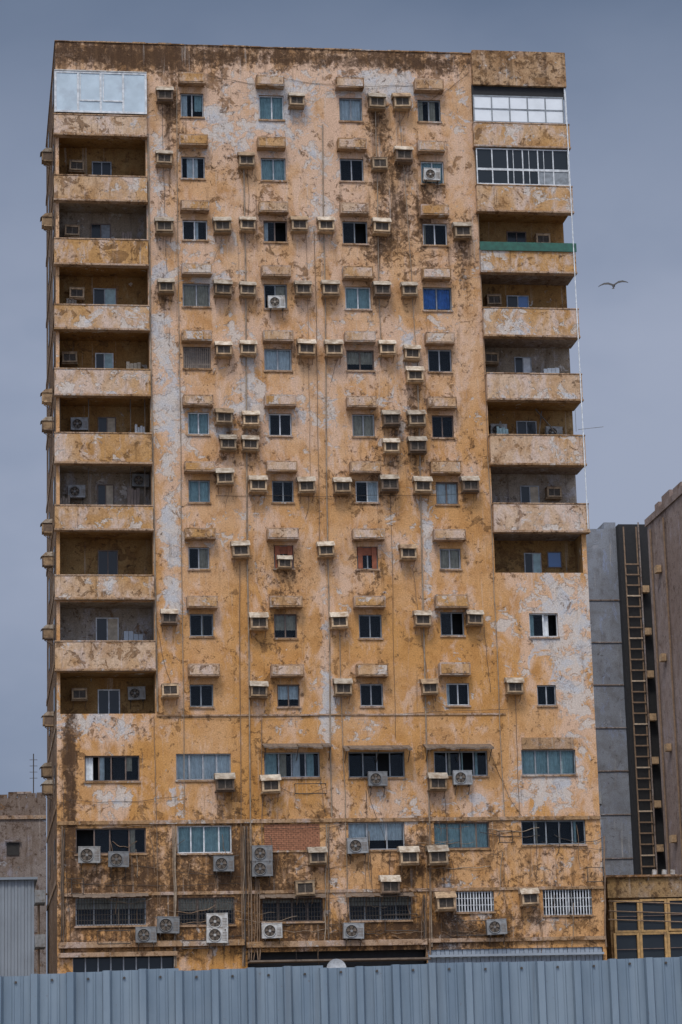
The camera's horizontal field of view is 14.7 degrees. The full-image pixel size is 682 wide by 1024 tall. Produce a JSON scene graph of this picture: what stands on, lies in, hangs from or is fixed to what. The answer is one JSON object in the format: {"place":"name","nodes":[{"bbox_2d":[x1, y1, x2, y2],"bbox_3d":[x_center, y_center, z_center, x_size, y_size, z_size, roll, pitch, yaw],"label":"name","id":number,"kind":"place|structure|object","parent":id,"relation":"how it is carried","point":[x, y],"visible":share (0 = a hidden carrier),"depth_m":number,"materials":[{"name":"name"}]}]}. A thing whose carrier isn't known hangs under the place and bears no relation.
{"place":"outdoors","nodes":[
{"label":"outdoors","id":0,"kind":"place"},
{"bbox_2d":[0,754,45,973],"bbox_3d":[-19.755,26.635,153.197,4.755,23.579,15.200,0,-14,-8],"label":"concrete building","id":1,"kind":"structure","parent":0,"point":[22,835],"depth_m":147.76,"materials":[{"name":"paint"}]},
{"bbox_2d":[0,877,47,976],"bbox_3d":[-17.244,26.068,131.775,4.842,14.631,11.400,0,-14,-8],"label":"metal clad building","id":2,"kind":"structure","parent":0,"point":[20,899],"depth_m":128.91,"materials":[{"name":"metal"}]},
{"bbox_2d":[0,0,681,973],"label":"sky","id":3,"kind":"structure","parent":0,"point":[623,58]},
{"bbox_2d":[586,482,681,875],"bbox_3d":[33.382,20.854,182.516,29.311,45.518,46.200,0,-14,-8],"label":"residential tower","id":4,"kind":"structure","parent":0,"point":[635,585],"depth_m":190.08,"materials":[{"name":"concrete"}]},
{"bbox_2d":[603,870,681,958],"bbox_3d":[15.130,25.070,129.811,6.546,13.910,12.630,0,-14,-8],"label":"shop building","id":5,"kind":"structure","parent":0,"point":[643,916],"depth_m":125.10,"materials":[{"name":"grey"}]},
{"label":"ground","id":6,"kind":"structure","parent":0,"visible":0},
{"bbox_2d":[46,50,56,973],"bbox_3d":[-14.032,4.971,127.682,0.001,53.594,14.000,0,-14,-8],"label":"wall","id":7,"kind":"structure","parent":6,"relation":"on","point":[52,939],"depth_m":127.74,"materials":[{"name":"paint"}]},
{"bbox_2d":[40,148,51,169],"bbox_3d":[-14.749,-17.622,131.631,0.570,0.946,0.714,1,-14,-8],"label":"window air conditioner","id":8,"kind":"object","parent":7,"relation":"attached to","point":[46,154],"depth_m":131.38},
{"bbox_2d":[55,41,606,973],"bbox_3d":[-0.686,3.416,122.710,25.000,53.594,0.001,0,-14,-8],"label":"front wall","id":9,"kind":"structure","parent":6,"relation":"on","point":[231,125],"depth_m":123.18,"materials":[{"name":"paint"}]},
{"bbox_2d":[78,846,100,873],"bbox_3d":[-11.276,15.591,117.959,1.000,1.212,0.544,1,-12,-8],"label":"air conditioner condenser","id":10,"kind":"object","parent":9,"relation":"attached to","point":[88,854],"visible":1,"depth_m":117.79,"materials":[{"name":"white metal"}]},
{"bbox_2d":[108,851,128,877],"bbox_3d":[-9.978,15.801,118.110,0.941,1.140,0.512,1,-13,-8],"label":"air conditioner condenser","id":11,"kind":"object","parent":9,"relation":"attached to","point":[119,859],"visible":1,"depth_m":117.96,"materials":[{"name":"grey metal"}]},
{"bbox_2d":[135,927,156,951],"bbox_3d":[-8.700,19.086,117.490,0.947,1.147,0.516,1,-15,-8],"label":"air conditioner condenser","id":12,"kind":"object","parent":9,"relation":"attached to","point":[145,934],"visible":1,"depth_m":117.34,"materials":[{"name":"grey metal"}]},
{"bbox_2d":[154,217,173,242],"bbox_3d":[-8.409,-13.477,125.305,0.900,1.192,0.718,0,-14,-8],"label":"window air conditioner","id":13,"kind":"object","parent":9,"relation":"attached to","point":[163,226],"depth_m":125.15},
{"bbox_2d":[155,150,172,173],"bbox_3d":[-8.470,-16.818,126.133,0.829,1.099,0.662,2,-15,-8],"label":"window air conditioner","id":14,"kind":"object","parent":9,"relation":"attached to","point":[163,158],"depth_m":126.00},
{"bbox_2d":[155,86,173,109],"bbox_3d":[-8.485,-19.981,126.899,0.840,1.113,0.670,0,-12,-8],"label":"window air conditioner","id":15,"kind":"object","parent":9,"relation":"attached to","point":[164,94],"depth_m":126.75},
{"bbox_2d":[157,278,174,300],"bbox_3d":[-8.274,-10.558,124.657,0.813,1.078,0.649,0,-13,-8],"label":"window air conditioner","id":16,"kind":"object","parent":9,"relation":"attached to","point":[165,286],"depth_m":124.51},
{"bbox_2d":[157,916,179,940],"bbox_3d":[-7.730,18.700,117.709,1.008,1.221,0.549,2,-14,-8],"label":"air conditioner condenser","id":17,"kind":"object","parent":9,"relation":"attached to","point":[167,924],"visible":1,"depth_m":117.55,"materials":[{"name":"grey metal"}]},
{"bbox_2d":[160,609,178,631],"bbox_3d":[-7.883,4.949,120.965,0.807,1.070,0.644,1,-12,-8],"label":"window air conditioner","id":18,"kind":"object","parent":9,"relation":"attached to","point":[168,617],"depth_m":120.82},
{"bbox_2d":[161,683,178,705],"bbox_3d":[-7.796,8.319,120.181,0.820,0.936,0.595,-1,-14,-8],"label":"window air conditioner","id":19,"kind":"object","parent":9,"relation":"attached to","point":[169,690],"depth_m":120.00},
{"bbox_2d":[206,926,227,953],"bbox_3d":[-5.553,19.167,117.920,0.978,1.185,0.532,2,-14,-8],"label":"air conditioner condenser","id":20,"kind":"object","parent":9,"relation":"attached to","point":[217,935],"visible":1,"depth_m":117.76,"materials":[{"name":"white metal"}]},
{"bbox_2d":[206,913,227,929],"bbox_3d":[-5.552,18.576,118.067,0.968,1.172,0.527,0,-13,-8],"label":"air conditioner condenser","id":21,"kind":"object","parent":9,"relation":"attached to","point":[215,920],"visible":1,"depth_m":117.92,"materials":[{"name":"white metal"}]},
{"bbox_2d":[212,217,231,241],"bbox_3d":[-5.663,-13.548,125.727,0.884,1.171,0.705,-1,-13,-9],"label":"window air conditioner","id":22,"kind":"object","parent":9,"relation":"attached to","point":[222,226],"depth_m":125.57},
{"bbox_2d":[213,279,232,304],"bbox_3d":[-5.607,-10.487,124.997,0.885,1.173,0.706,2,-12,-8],"label":"window air conditioner","id":23,"kind":"object","parent":9,"relation":"attached to","point":[222,288],"depth_m":124.84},
{"bbox_2d":[213,856,233,881],"bbox_3d":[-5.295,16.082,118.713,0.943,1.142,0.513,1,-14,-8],"label":"air conditioner condenser","id":24,"kind":"object","parent":9,"relation":"attached to","point":[223,863],"visible":1,"depth_m":118.57,"materials":[{"name":"grey metal"}]},
{"bbox_2d":[214,341,232,364],"bbox_3d":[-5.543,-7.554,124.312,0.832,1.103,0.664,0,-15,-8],"label":"window air conditioner","id":25,"kind":"object","parent":9,"relation":"attached to","point":[223,349],"depth_m":124.17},
{"bbox_2d":[215,408,233,432],"bbox_3d":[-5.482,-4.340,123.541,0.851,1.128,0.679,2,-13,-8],"label":"window air conditioner","id":26,"kind":"object","parent":9,"relation":"attached to","point":[224,416],"depth_m":123.39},
{"bbox_2d":[214,773,235,799],"bbox_3d":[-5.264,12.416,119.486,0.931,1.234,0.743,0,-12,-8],"label":"window air conditioner","id":27,"kind":"object","parent":9,"relation":"attached to","point":[224,782],"depth_m":119.30,"materials":[{"name":"metal"}]},
{"bbox_2d":[215,468,234,492],"bbox_3d":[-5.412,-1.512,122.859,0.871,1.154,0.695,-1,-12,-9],"label":"window air conditioner","id":28,"kind":"object","parent":9,"relation":"attached to","point":[224,476],"depth_m":122.70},
{"bbox_2d":[218,434,236,457],"bbox_3d":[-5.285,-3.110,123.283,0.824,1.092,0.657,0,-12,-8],"label":"window air conditioner","id":29,"kind":"object","parent":9,"relation":"attached to","point":[227,443],"depth_m":123.14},
{"bbox_2d":[230,540,249,565],"bbox_3d":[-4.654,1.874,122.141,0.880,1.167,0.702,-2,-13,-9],"label":"window air conditioner","id":30,"kind":"object","parent":9,"relation":"attached to","point":[240,549],"depth_m":121.99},
{"bbox_2d":[237,152,254,172],"bbox_3d":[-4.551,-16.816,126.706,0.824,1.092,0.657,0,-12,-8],"label":"window air conditioner","id":31,"kind":"object","parent":9,"relation":"attached to","point":[245,160],"depth_m":126.56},
{"bbox_2d":[238,216,256,236],"bbox_3d":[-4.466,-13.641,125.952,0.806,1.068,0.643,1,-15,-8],"label":"window air conditioner","id":32,"kind":"object","parent":9,"relation":"attached to","point":[247,224],"depth_m":125.82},
{"bbox_2d":[238,281,256,304],"bbox_3d":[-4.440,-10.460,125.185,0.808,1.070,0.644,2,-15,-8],"label":"window air conditioner","id":33,"kind":"object","parent":9,"relation":"attached to","point":[247,289],"depth_m":125.04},
{"bbox_2d":[239,340,257,363],"bbox_3d":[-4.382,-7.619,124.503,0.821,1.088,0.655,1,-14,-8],"label":"window air conditioner","id":34,"kind":"object","parent":9,"relation":"attached to","point":[247,348],"depth_m":124.36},
{"bbox_2d":[241,411,259,434],"bbox_3d":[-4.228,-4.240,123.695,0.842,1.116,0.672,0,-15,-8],"label":"window air conditioner","id":35,"kind":"object","parent":9,"relation":"attached to","point":[250,419],"depth_m":123.55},
{"bbox_2d":[241,435,259,458],"bbox_3d":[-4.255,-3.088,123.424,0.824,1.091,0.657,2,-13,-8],"label":"window air conditioner","id":36,"kind":"object","parent":9,"relation":"attached to","point":[249,443],"depth_m":123.28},
{"bbox_2d":[248,475,267,500],"bbox_3d":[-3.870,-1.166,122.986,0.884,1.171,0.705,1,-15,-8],"label":"window air conditioner","id":37,"kind":"object","parent":9,"relation":"attached to","point":[257,484],"depth_m":122.83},
{"bbox_2d":[248,612,268,637],"bbox_3d":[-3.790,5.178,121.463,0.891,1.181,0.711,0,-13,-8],"label":"window air conditioner","id":38,"kind":"object","parent":9,"relation":"attached to","point":[258,621],"depth_m":121.31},
{"bbox_2d":[249,681,268,705],"bbox_3d":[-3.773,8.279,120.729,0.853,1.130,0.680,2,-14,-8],"label":"window air conditioner","id":39,"kind":"object","parent":9,"relation":"attached to","point":[258,689],"depth_m":120.57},
{"bbox_2d":[251,860,272,886],"bbox_3d":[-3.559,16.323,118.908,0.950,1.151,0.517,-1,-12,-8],"label":"air conditioner condenser","id":40,"kind":"object","parent":9,"relation":"attached to","point":[263,868],"visible":1,"depth_m":118.75,"materials":[{"name":"grey metal"}]},
{"bbox_2d":[251,845,272,861],"bbox_3d":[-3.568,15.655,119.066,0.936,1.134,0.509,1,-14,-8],"label":"air conditioner condenser","id":41,"kind":"object","parent":9,"relation":"attached to","point":[261,852],"visible":1,"depth_m":118.92,"materials":[{"name":"grey metal"}]},
{"bbox_2d":[259,774,280,801],"bbox_3d":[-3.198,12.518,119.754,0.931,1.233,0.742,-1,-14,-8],"label":"window air conditioner","id":42,"kind":"object","parent":9,"relation":"attached to","point":[270,784],"depth_m":119.59,"materials":[{"name":"metal"}]},
{"bbox_2d":[261,922,282,948],"bbox_3d":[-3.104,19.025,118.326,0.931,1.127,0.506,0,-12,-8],"label":"air conditioner condenser","id":43,"kind":"object","parent":9,"relation":"attached to","point":[270,930],"visible":1,"depth_m":118.17,"materials":[{"name":"white metal"}]},
{"bbox_2d":[267,295,285,317],"bbox_3d":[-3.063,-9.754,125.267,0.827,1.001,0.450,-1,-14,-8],"label":"air conditioner condenser","id":44,"kind":"object","parent":9,"relation":"attached to","point":[276,302],"visible":1,"depth_m":125.14,"materials":[{"name":"white metal"}]},
{"bbox_2d":[276,555,292,574],"bbox_3d":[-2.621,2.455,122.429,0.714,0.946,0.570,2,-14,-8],"label":"window air conditioner","id":45,"kind":"object","parent":9,"relation":"attached to","point":[284,562],"depth_m":122.30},
{"bbox_2d":[46,40,537,963],"bbox_3d":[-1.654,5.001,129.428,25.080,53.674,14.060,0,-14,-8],"label":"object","id":46,"kind":"structure","parent":9,"relation":"attached to","point":[52,392],"depth_m":128.74,"materials":[{"name":"paint"}]},
{"bbox_2d":[287,92,305,115],"bbox_3d":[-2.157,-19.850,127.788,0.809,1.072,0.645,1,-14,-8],"label":"window air conditioner","id":47,"kind":"object","parent":9,"relation":"attached to","point":[296,101],"depth_m":127.65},
{"bbox_2d":[289,216,308,239],"bbox_3d":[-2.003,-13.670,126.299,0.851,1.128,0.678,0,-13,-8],"label":"window air conditioner","id":48,"kind":"object","parent":9,"relation":"attached to","point":[299,224],"depth_m":126.15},
{"bbox_2d":[293,280,311,303],"bbox_3d":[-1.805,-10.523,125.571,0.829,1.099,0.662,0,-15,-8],"label":"window air conditioner","id":49,"kind":"object","parent":9,"relation":"attached to","point":[302,289],"depth_m":125.43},
{"bbox_2d":[293,880,315,904],"bbox_3d":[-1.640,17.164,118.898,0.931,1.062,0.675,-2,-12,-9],"label":"window air conditioner","id":50,"kind":"object","parent":9,"relation":"attached to","point":[304,887],"depth_m":118.67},
{"bbox_2d":[296,476,315,500],"bbox_3d":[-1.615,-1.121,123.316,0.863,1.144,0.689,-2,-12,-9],"label":"window air conditioner","id":51,"kind":"object","parent":9,"relation":"attached to","point":[306,485],"depth_m":123.16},
{"bbox_2d":[296,339,316,364],"bbox_3d":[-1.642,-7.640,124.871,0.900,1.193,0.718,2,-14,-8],"label":"window air conditioner","id":52,"kind":"object","parent":9,"relation":"attached to","point":[305,348],"depth_m":124.72,"materials":[{"name":"metal"}]},
{"bbox_2d":[306,847,327,872],"bbox_3d":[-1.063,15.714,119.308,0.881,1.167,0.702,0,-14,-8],"label":"window air conditioner","id":53,"kind":"object","parent":9,"relation":"attached to","point":[317,856],"depth_m":119.16,"materials":[{"name":"metal"}]},
{"bbox_2d":[53,50,589,713],"bbox_3d":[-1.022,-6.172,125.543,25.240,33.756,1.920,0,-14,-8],"label":"balconies","id":54,"kind":"structure","parent":9,"relation":"attached to","point":[541,330],"depth_m":125.41,"materials":[{"name":"concrete"}]},
{"bbox_2d":[61,351,77,367],"bbox_3d":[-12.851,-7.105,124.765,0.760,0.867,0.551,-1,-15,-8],"label":"window air conditioner","id":55,"kind":"object","parent":54,"relation":"attached to","point":[69,358],"depth_m":124.60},
{"bbox_2d":[64,224,79,237],"bbox_3d":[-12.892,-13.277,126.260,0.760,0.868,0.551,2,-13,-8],"label":"window air conditioner","id":56,"kind":"object","parent":54,"relation":"attached to","point":[72,230],"depth_m":126.08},
{"bbox_2d":[68,485,84,504],"bbox_3d":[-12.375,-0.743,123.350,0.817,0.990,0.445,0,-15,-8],"label":"air conditioner condenser","id":57,"kind":"object","parent":54,"relation":"attached to","point":[76,491],"visible":0.99,"depth_m":123.22,"materials":[{"name":"grey metal"}]},
{"bbox_2d":[68,159,84,174],"bbox_3d":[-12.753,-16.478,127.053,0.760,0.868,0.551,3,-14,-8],"label":"window air conditioner","id":58,"kind":"object","parent":54,"relation":"attached to","point":[76,166],"depth_m":126.88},
{"bbox_2d":[69,287,84,303],"bbox_3d":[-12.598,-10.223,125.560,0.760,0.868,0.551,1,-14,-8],"label":"window air conditioner","id":59,"kind":"object","parent":54,"relation":"attached to","point":[76,294],"depth_m":125.39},
{"bbox_2d":[70,417,87,431],"bbox_3d":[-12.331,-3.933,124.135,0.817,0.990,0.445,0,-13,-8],"label":"air conditioner condenser","id":60,"kind":"object","parent":54,"relation":"attached to","point":[79,423],"visible":1,"depth_m":124.00,"materials":[{"name":"grey metal"}]},
{"bbox_2d":[71,688,87,707],"bbox_3d":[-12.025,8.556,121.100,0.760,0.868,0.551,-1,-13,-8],"label":"window air conditioner","id":61,"kind":"object","parent":54,"relation":"attached to","point":[79,694],"depth_m":120.93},
{"bbox_2d":[127,686,145,708],"bbox_3d":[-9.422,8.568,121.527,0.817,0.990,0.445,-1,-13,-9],"label":"air conditioner condenser","id":62,"kind":"object","parent":54,"relation":"attached to","point":[136,693],"visible":1,"depth_m":121.39,"materials":[{"name":"white metal"}]},
{"bbox_2d":[132,474,149,495],"bbox_3d":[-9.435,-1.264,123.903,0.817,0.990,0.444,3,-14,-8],"label":"air conditioner condenser","id":63,"kind":"object","parent":54,"relation":"attached to","point":[137,480],"visible":1,"depth_m":123.77,"materials":[{"name":"grey metal"}]},
{"bbox_2d":[59,231,558,639],"bbox_3d":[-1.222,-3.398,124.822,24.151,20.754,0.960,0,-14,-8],"label":"balcony clutter","id":64,"kind":"object","parent":54,"relation":"attached to","point":[132,492],"visible":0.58,"depth_m":123.42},
{"bbox_2d":[54,69,576,251],"bbox_3d":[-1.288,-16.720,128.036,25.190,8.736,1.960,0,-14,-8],"label":"balcony glazing","id":65,"kind":"structure","parent":54,"relation":"attached to","point":[99,91],"depth_m":128.55,"materials":[{"name":"glass"}]},
{"bbox_2d":[485,352,498,371],"bbox_3d":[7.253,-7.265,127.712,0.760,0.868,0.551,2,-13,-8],"label":"window air conditioner","id":66,"kind":"object","parent":54,"relation":"attached to","point":[491,358],"depth_m":127.54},
{"bbox_2d":[485,294,501,306],"bbox_3d":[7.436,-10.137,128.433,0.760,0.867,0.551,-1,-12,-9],"label":"window air conditioner","id":67,"kind":"object","parent":54,"relation":"attached to","point":[493,300],"depth_m":128.26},
{"bbox_2d":[544,486,561,502],"bbox_3d":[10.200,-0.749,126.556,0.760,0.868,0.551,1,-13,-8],"label":"window air conditioner","id":68,"kind":"object","parent":54,"relation":"attached to","point":[553,493],"depth_m":126.39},
{"bbox_2d":[316,216,334,240],"bbox_3d":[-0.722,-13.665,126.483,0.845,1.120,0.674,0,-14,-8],"label":"window air conditioner","id":69,"kind":"object","parent":9,"relation":"attached to","point":[325,225],"depth_m":126.34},
{"bbox_2d":[316,541,334,564],"bbox_3d":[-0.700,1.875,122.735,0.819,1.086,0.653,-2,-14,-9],"label":"window air conditioner","id":70,"kind":"object","parent":9,"relation":"attached to","point":[325,549],"depth_m":122.60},
{"bbox_2d":[320,280,339,304],"bbox_3d":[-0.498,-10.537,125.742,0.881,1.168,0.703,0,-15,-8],"label":"window air conditioner","id":71,"kind":"object","parent":9,"relation":"attached to","point":[330,289],"depth_m":125.59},
{"bbox_2d":[57,72,605,957],"bbox_3d":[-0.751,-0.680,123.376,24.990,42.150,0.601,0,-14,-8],"label":"sunshade hoods","id":72,"kind":"object","parent":9,"relation":"attached to","point":[351,338],"visible":1,"depth_m":122.81,"materials":[{"name":"paint"}]},
{"bbox_2d":[58,59,606,966],"bbox_3d":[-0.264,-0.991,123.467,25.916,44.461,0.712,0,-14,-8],"label":"pipes and cables","id":73,"kind":"object","parent":9,"relation":"attached to","point":[248,885],"visible":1,"depth_m":121.09,"materials":[{"name":"grey metal"}]},
{"bbox_2d":[75,94,591,925],"bbox_3d":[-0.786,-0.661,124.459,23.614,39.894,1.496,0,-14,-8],"label":"windows","id":74,"kind":"structure","parent":9,"relation":"attached to","point":[217,838],"depth_m":122.41,"materials":[{"name":"glass"}]},
{"bbox_2d":[323,339,343,364],"bbox_3d":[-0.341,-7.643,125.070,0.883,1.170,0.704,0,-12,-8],"label":"window air conditioner","id":75,"kind":"object","parent":9,"relation":"attached to","point":[333,348],"depth_m":124.91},
{"bbox_2d":[74,93,593,927],"bbox_3d":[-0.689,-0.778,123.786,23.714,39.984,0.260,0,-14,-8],"label":"window reveals","id":76,"kind":"structure","parent":9,"relation":"attached to","point":[356,569],"depth_m":122.67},
{"bbox_2d":[328,612,348,636],"bbox_3d":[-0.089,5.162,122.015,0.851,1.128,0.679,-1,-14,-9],"label":"window air conditioner","id":77,"kind":"object","parent":9,"relation":"attached to","point":[338,620],"depth_m":121.86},
{"bbox_2d":[73,743,603,971],"bbox_3d":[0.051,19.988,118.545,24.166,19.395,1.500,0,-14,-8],"label":"awnings and shopfronts","id":78,"kind":"object","parent":9,"relation":"attached to","point":[325,958],"visible":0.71,"depth_m":119.39,"materials":[{"name":"grey"}]},
{"bbox_2d":[332,477,351,501],"bbox_3d":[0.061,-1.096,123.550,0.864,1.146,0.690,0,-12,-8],"label":"window air conditioner","id":79,"kind":"object","parent":9,"relation":"attached to","point":[341,485],"depth_m":123.39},
{"bbox_2d":[332,678,352,703],"bbox_3d":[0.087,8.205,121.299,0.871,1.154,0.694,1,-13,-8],"label":"window air conditioner","id":80,"kind":"object","parent":9,"relation":"attached to","point":[342,687],"depth_m":121.15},
{"bbox_2d":[342,923,363,948],"bbox_3d":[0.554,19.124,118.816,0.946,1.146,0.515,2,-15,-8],"label":"air conditioner condenser","id":81,"kind":"object","parent":9,"relation":"attached to","point":[353,930],"visible":1,"depth_m":118.67,"materials":[{"name":"grey metal"}]},
{"bbox_2d":[346,837,368,863],"bbox_3d":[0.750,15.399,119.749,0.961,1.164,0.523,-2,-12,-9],"label":"air conditioner condenser","id":82,"kind":"object","parent":9,"relation":"attached to","point":[359,845],"visible":1,"depth_m":119.59,"materials":[{"name":"grey metal"}]},
{"bbox_2d":[367,92,386,117],"bbox_3d":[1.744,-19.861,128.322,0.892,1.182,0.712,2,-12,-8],"label":"window air conditioner","id":83,"kind":"object","parent":9,"relation":"attached to","point":[376,102],"depth_m":128.16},
{"bbox_2d":[367,771,387,795],"bbox_3d":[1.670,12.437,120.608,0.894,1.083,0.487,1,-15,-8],"label":"air conditioner condenser","id":84,"kind":"object","parent":9,"relation":"attached to","point":[376,778],"visible":1,"depth_m":120.47,"materials":[{"name":"grey metal"}]},
{"bbox_2d":[370,157,387,177],"bbox_3d":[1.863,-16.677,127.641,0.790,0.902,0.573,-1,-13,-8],"label":"window air conditioner","id":85,"kind":"object","parent":9,"relation":"attached to","point":[379,164],"depth_m":127.47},
{"bbox_2d":[371,217,391,242],"bbox_3d":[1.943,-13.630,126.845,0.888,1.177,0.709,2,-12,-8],"label":"window air conditioner","id":86,"kind":"object","parent":9,"relation":"attached to","point":[380,226],"depth_m":126.69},
{"bbox_2d":[372,281,391,304],"bbox_3d":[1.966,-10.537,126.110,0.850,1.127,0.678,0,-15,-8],"label":"window air conditioner","id":87,"kind":"object","parent":9,"relation":"attached to","point":[381,289],"depth_m":125.97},
{"bbox_2d":[377,340,396,361],"bbox_3d":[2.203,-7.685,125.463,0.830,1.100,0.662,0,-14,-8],"label":"window air conditioner","id":88,"kind":"object","parent":9,"relation":"attached to","point":[387,348],"depth_m":125.32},
{"bbox_2d":[378,474,399,499],"bbox_3d":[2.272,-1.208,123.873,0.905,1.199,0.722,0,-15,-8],"label":"window air conditioner","id":89,"kind":"object","parent":9,"relation":"attached to","point":[389,484],"depth_m":123.72,"materials":[{"name":"metal"}]},
{"bbox_2d":[378,875,400,901],"bbox_3d":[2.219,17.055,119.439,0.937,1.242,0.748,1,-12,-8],"label":"window air conditioner","id":90,"kind":"object","parent":9,"relation":"attached to","point":[389,884],"depth_m":119.27,"materials":[{"name":"metal"}]},
{"bbox_2d":[380,410,400,434],"bbox_3d":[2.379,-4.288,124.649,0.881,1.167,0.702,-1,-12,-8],"label":"window air conditioner","id":91,"kind":"object","parent":9,"relation":"attached to","point":[390,418],"depth_m":124.50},
{"bbox_2d":[381,438,399,460],"bbox_3d":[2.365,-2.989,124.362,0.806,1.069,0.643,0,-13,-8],"label":"window air conditioner","id":92,"kind":"object","parent":9,"relation":"attached to","point":[390,446],"depth_m":124.22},
{"bbox_2d":[391,93,411,115],"bbox_3d":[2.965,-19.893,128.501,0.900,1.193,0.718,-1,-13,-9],"label":"window air conditioner","id":93,"kind":"object","parent":9,"relation":"attached to","point":[401,102],"depth_m":128.34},
{"bbox_2d":[393,146,413,171],"bbox_3d":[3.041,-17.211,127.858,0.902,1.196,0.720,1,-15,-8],"label":"window air conditioner","id":94,"kind":"object","parent":9,"relation":"attached to","point":[403,155],"depth_m":127.70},
{"bbox_2d":[398,544,417,567],"bbox_3d":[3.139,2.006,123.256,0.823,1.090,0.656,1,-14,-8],"label":"window air conditioner","id":95,"kind":"object","parent":9,"relation":"attached to","point":[407,552],"depth_m":123.11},
{"bbox_2d":[397,846,419,873],"bbox_3d":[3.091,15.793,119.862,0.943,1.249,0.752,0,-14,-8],"label":"window air conditioner","id":96,"kind":"object","parent":9,"relation":"attached to","point":[408,855],"depth_m":119.70,"materials":[{"name":"metal"}]},
{"bbox_2d":[400,282,417,302],"bbox_3d":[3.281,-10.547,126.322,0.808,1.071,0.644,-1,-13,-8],"label":"window air conditioner","id":97,"kind":"object","parent":9,"relation":"attached to","point":[409,290],"depth_m":126.19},
{"bbox_2d":[402,344,421,365],"bbox_3d":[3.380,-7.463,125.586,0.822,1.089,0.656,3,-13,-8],"label":"window air conditioner","id":98,"kind":"object","parent":9,"relation":"attached to","point":[411,353],"depth_m":125.44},
{"bbox_2d":[404,366,424,390],"bbox_3d":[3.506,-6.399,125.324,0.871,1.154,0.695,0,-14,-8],"label":"window air conditioner","id":99,"kind":"object","parent":9,"relation":"attached to","point":[414,375],"depth_m":125.18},
{"bbox_2d":[406,410,426,434],"bbox_3d":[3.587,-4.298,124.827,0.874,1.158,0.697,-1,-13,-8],"label":"window air conditioner","id":100,"kind":"object","parent":9,"relation":"attached to","point":[416,418],"depth_m":124.67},
{"bbox_2d":[406,436,427,461],"bbox_3d":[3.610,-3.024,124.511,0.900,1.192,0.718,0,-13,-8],"label":"window air conditioner","id":101,"kind":"object","parent":9,"relation":"attached to","point":[417,445],"depth_m":124.35,"materials":[{"name":"metal"}]},
{"bbox_2d":[412,610,431,633],"bbox_3d":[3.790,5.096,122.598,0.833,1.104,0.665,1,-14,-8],"label":"window air conditioner","id":102,"kind":"object","parent":9,"relation":"attached to","point":[422,618],"depth_m":122.45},
{"bbox_2d":[412,476,432,500],"bbox_3d":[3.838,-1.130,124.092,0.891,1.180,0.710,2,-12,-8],"label":"window air conditioner","id":103,"kind":"object","parent":9,"relation":"attached to","point":[422,485],"depth_m":123.93,"materials":[{"name":"metal"}]},
{"bbox_2d":[419,678,438,701],"bbox_3d":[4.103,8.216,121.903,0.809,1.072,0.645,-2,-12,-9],"label":"window air conditioner","id":104,"kind":"object","parent":9,"relation":"attached to","point":[429,687],"depth_m":121.76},
{"bbox_2d":[423,168,440,188],"bbox_3d":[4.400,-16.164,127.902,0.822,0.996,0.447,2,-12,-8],"label":"air conditioner condenser","id":105,"kind":"object","parent":9,"relation":"attached to","point":[431,174],"visible":1,"depth_m":127.77,"materials":[{"name":"white metal"}]},
{"bbox_2d":[425,845,448,871],"bbox_3d":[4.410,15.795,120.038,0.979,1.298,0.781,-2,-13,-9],"label":"window air conditioner","id":106,"kind":"object","parent":9,"relation":"attached to","point":[437,855],"depth_m":119.86,"materials":[{"name":"metal"}]},
{"bbox_2d":[426,772,447,798],"bbox_3d":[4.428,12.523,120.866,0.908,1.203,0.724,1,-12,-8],"label":"window air conditioner","id":107,"kind":"object","parent":9,"relation":"attached to","point":[437,782],"depth_m":120.71,"materials":[{"name":"metal"}]},
{"bbox_2d":[433,891,456,919],"bbox_3d":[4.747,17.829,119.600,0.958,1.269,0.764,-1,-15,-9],"label":"window air conditioner","id":108,"kind":"object","parent":9,"relation":"attached to","point":[445,901],"depth_m":119.43,"materials":[{"name":"metal"}]},
{"bbox_2d":[451,222,472,246],"bbox_3d":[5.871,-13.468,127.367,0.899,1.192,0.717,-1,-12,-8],"label":"window air conditioner","id":109,"kind":"object","parent":9,"relation":"attached to","point":[462,231],"depth_m":127.21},
{"bbox_2d":[452,770,472,794],"bbox_3d":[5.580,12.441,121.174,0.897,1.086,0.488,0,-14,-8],"label":"air conditioner condenser","id":110,"kind":"object","parent":9,"relation":"attached to","point":[461,777],"visible":1,"depth_m":121.03,"materials":[{"name":"grey metal"}]},
{"bbox_2d":[459,476,479,499],"bbox_3d":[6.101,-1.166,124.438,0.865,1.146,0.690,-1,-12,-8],"label":"window air conditioner","id":111,"kind":"object","parent":9,"relation":"attached to","point":[469,484],"depth_m":124.29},
{"bbox_2d":[465,610,483,633],"bbox_3d":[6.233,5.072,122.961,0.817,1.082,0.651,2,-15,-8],"label":"window air conditioner","id":112,"kind":"object","parent":9,"relation":"attached to","point":[474,618],"depth_m":122.82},
{"bbox_2d":[485,918,506,945],"bbox_3d":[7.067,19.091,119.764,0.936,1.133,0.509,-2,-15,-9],"label":"air conditioner condenser","id":113,"kind":"object","parent":9,"relation":"attached to","point":[496,926],"visible":1,"depth_m":119.62,"materials":[{"name":"grey metal"}]},
{"bbox_2d":[504,677,524,701],"bbox_3d":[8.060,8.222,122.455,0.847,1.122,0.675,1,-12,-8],"label":"window air conditioner","id":114,"kind":"object","parent":9,"relation":"attached to","point":[513,685],"depth_m":122.31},
{"bbox_2d":[518,888,539,913],"bbox_3d":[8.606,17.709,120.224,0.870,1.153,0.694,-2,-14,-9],"label":"window air conditioner","id":115,"kind":"object","parent":9,"relation":"attached to","point":[529,896],"depth_m":120.07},
{"bbox_2d":[0,956,681,1023],"bbox_3d":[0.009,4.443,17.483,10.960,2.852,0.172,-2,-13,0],"label":"corrugated metal fence","id":116,"kind":"object","parent":6,"relation":"on","point":[647,990],"visible":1,"depth_m":17.72,"materials":[{"name":"metal"}]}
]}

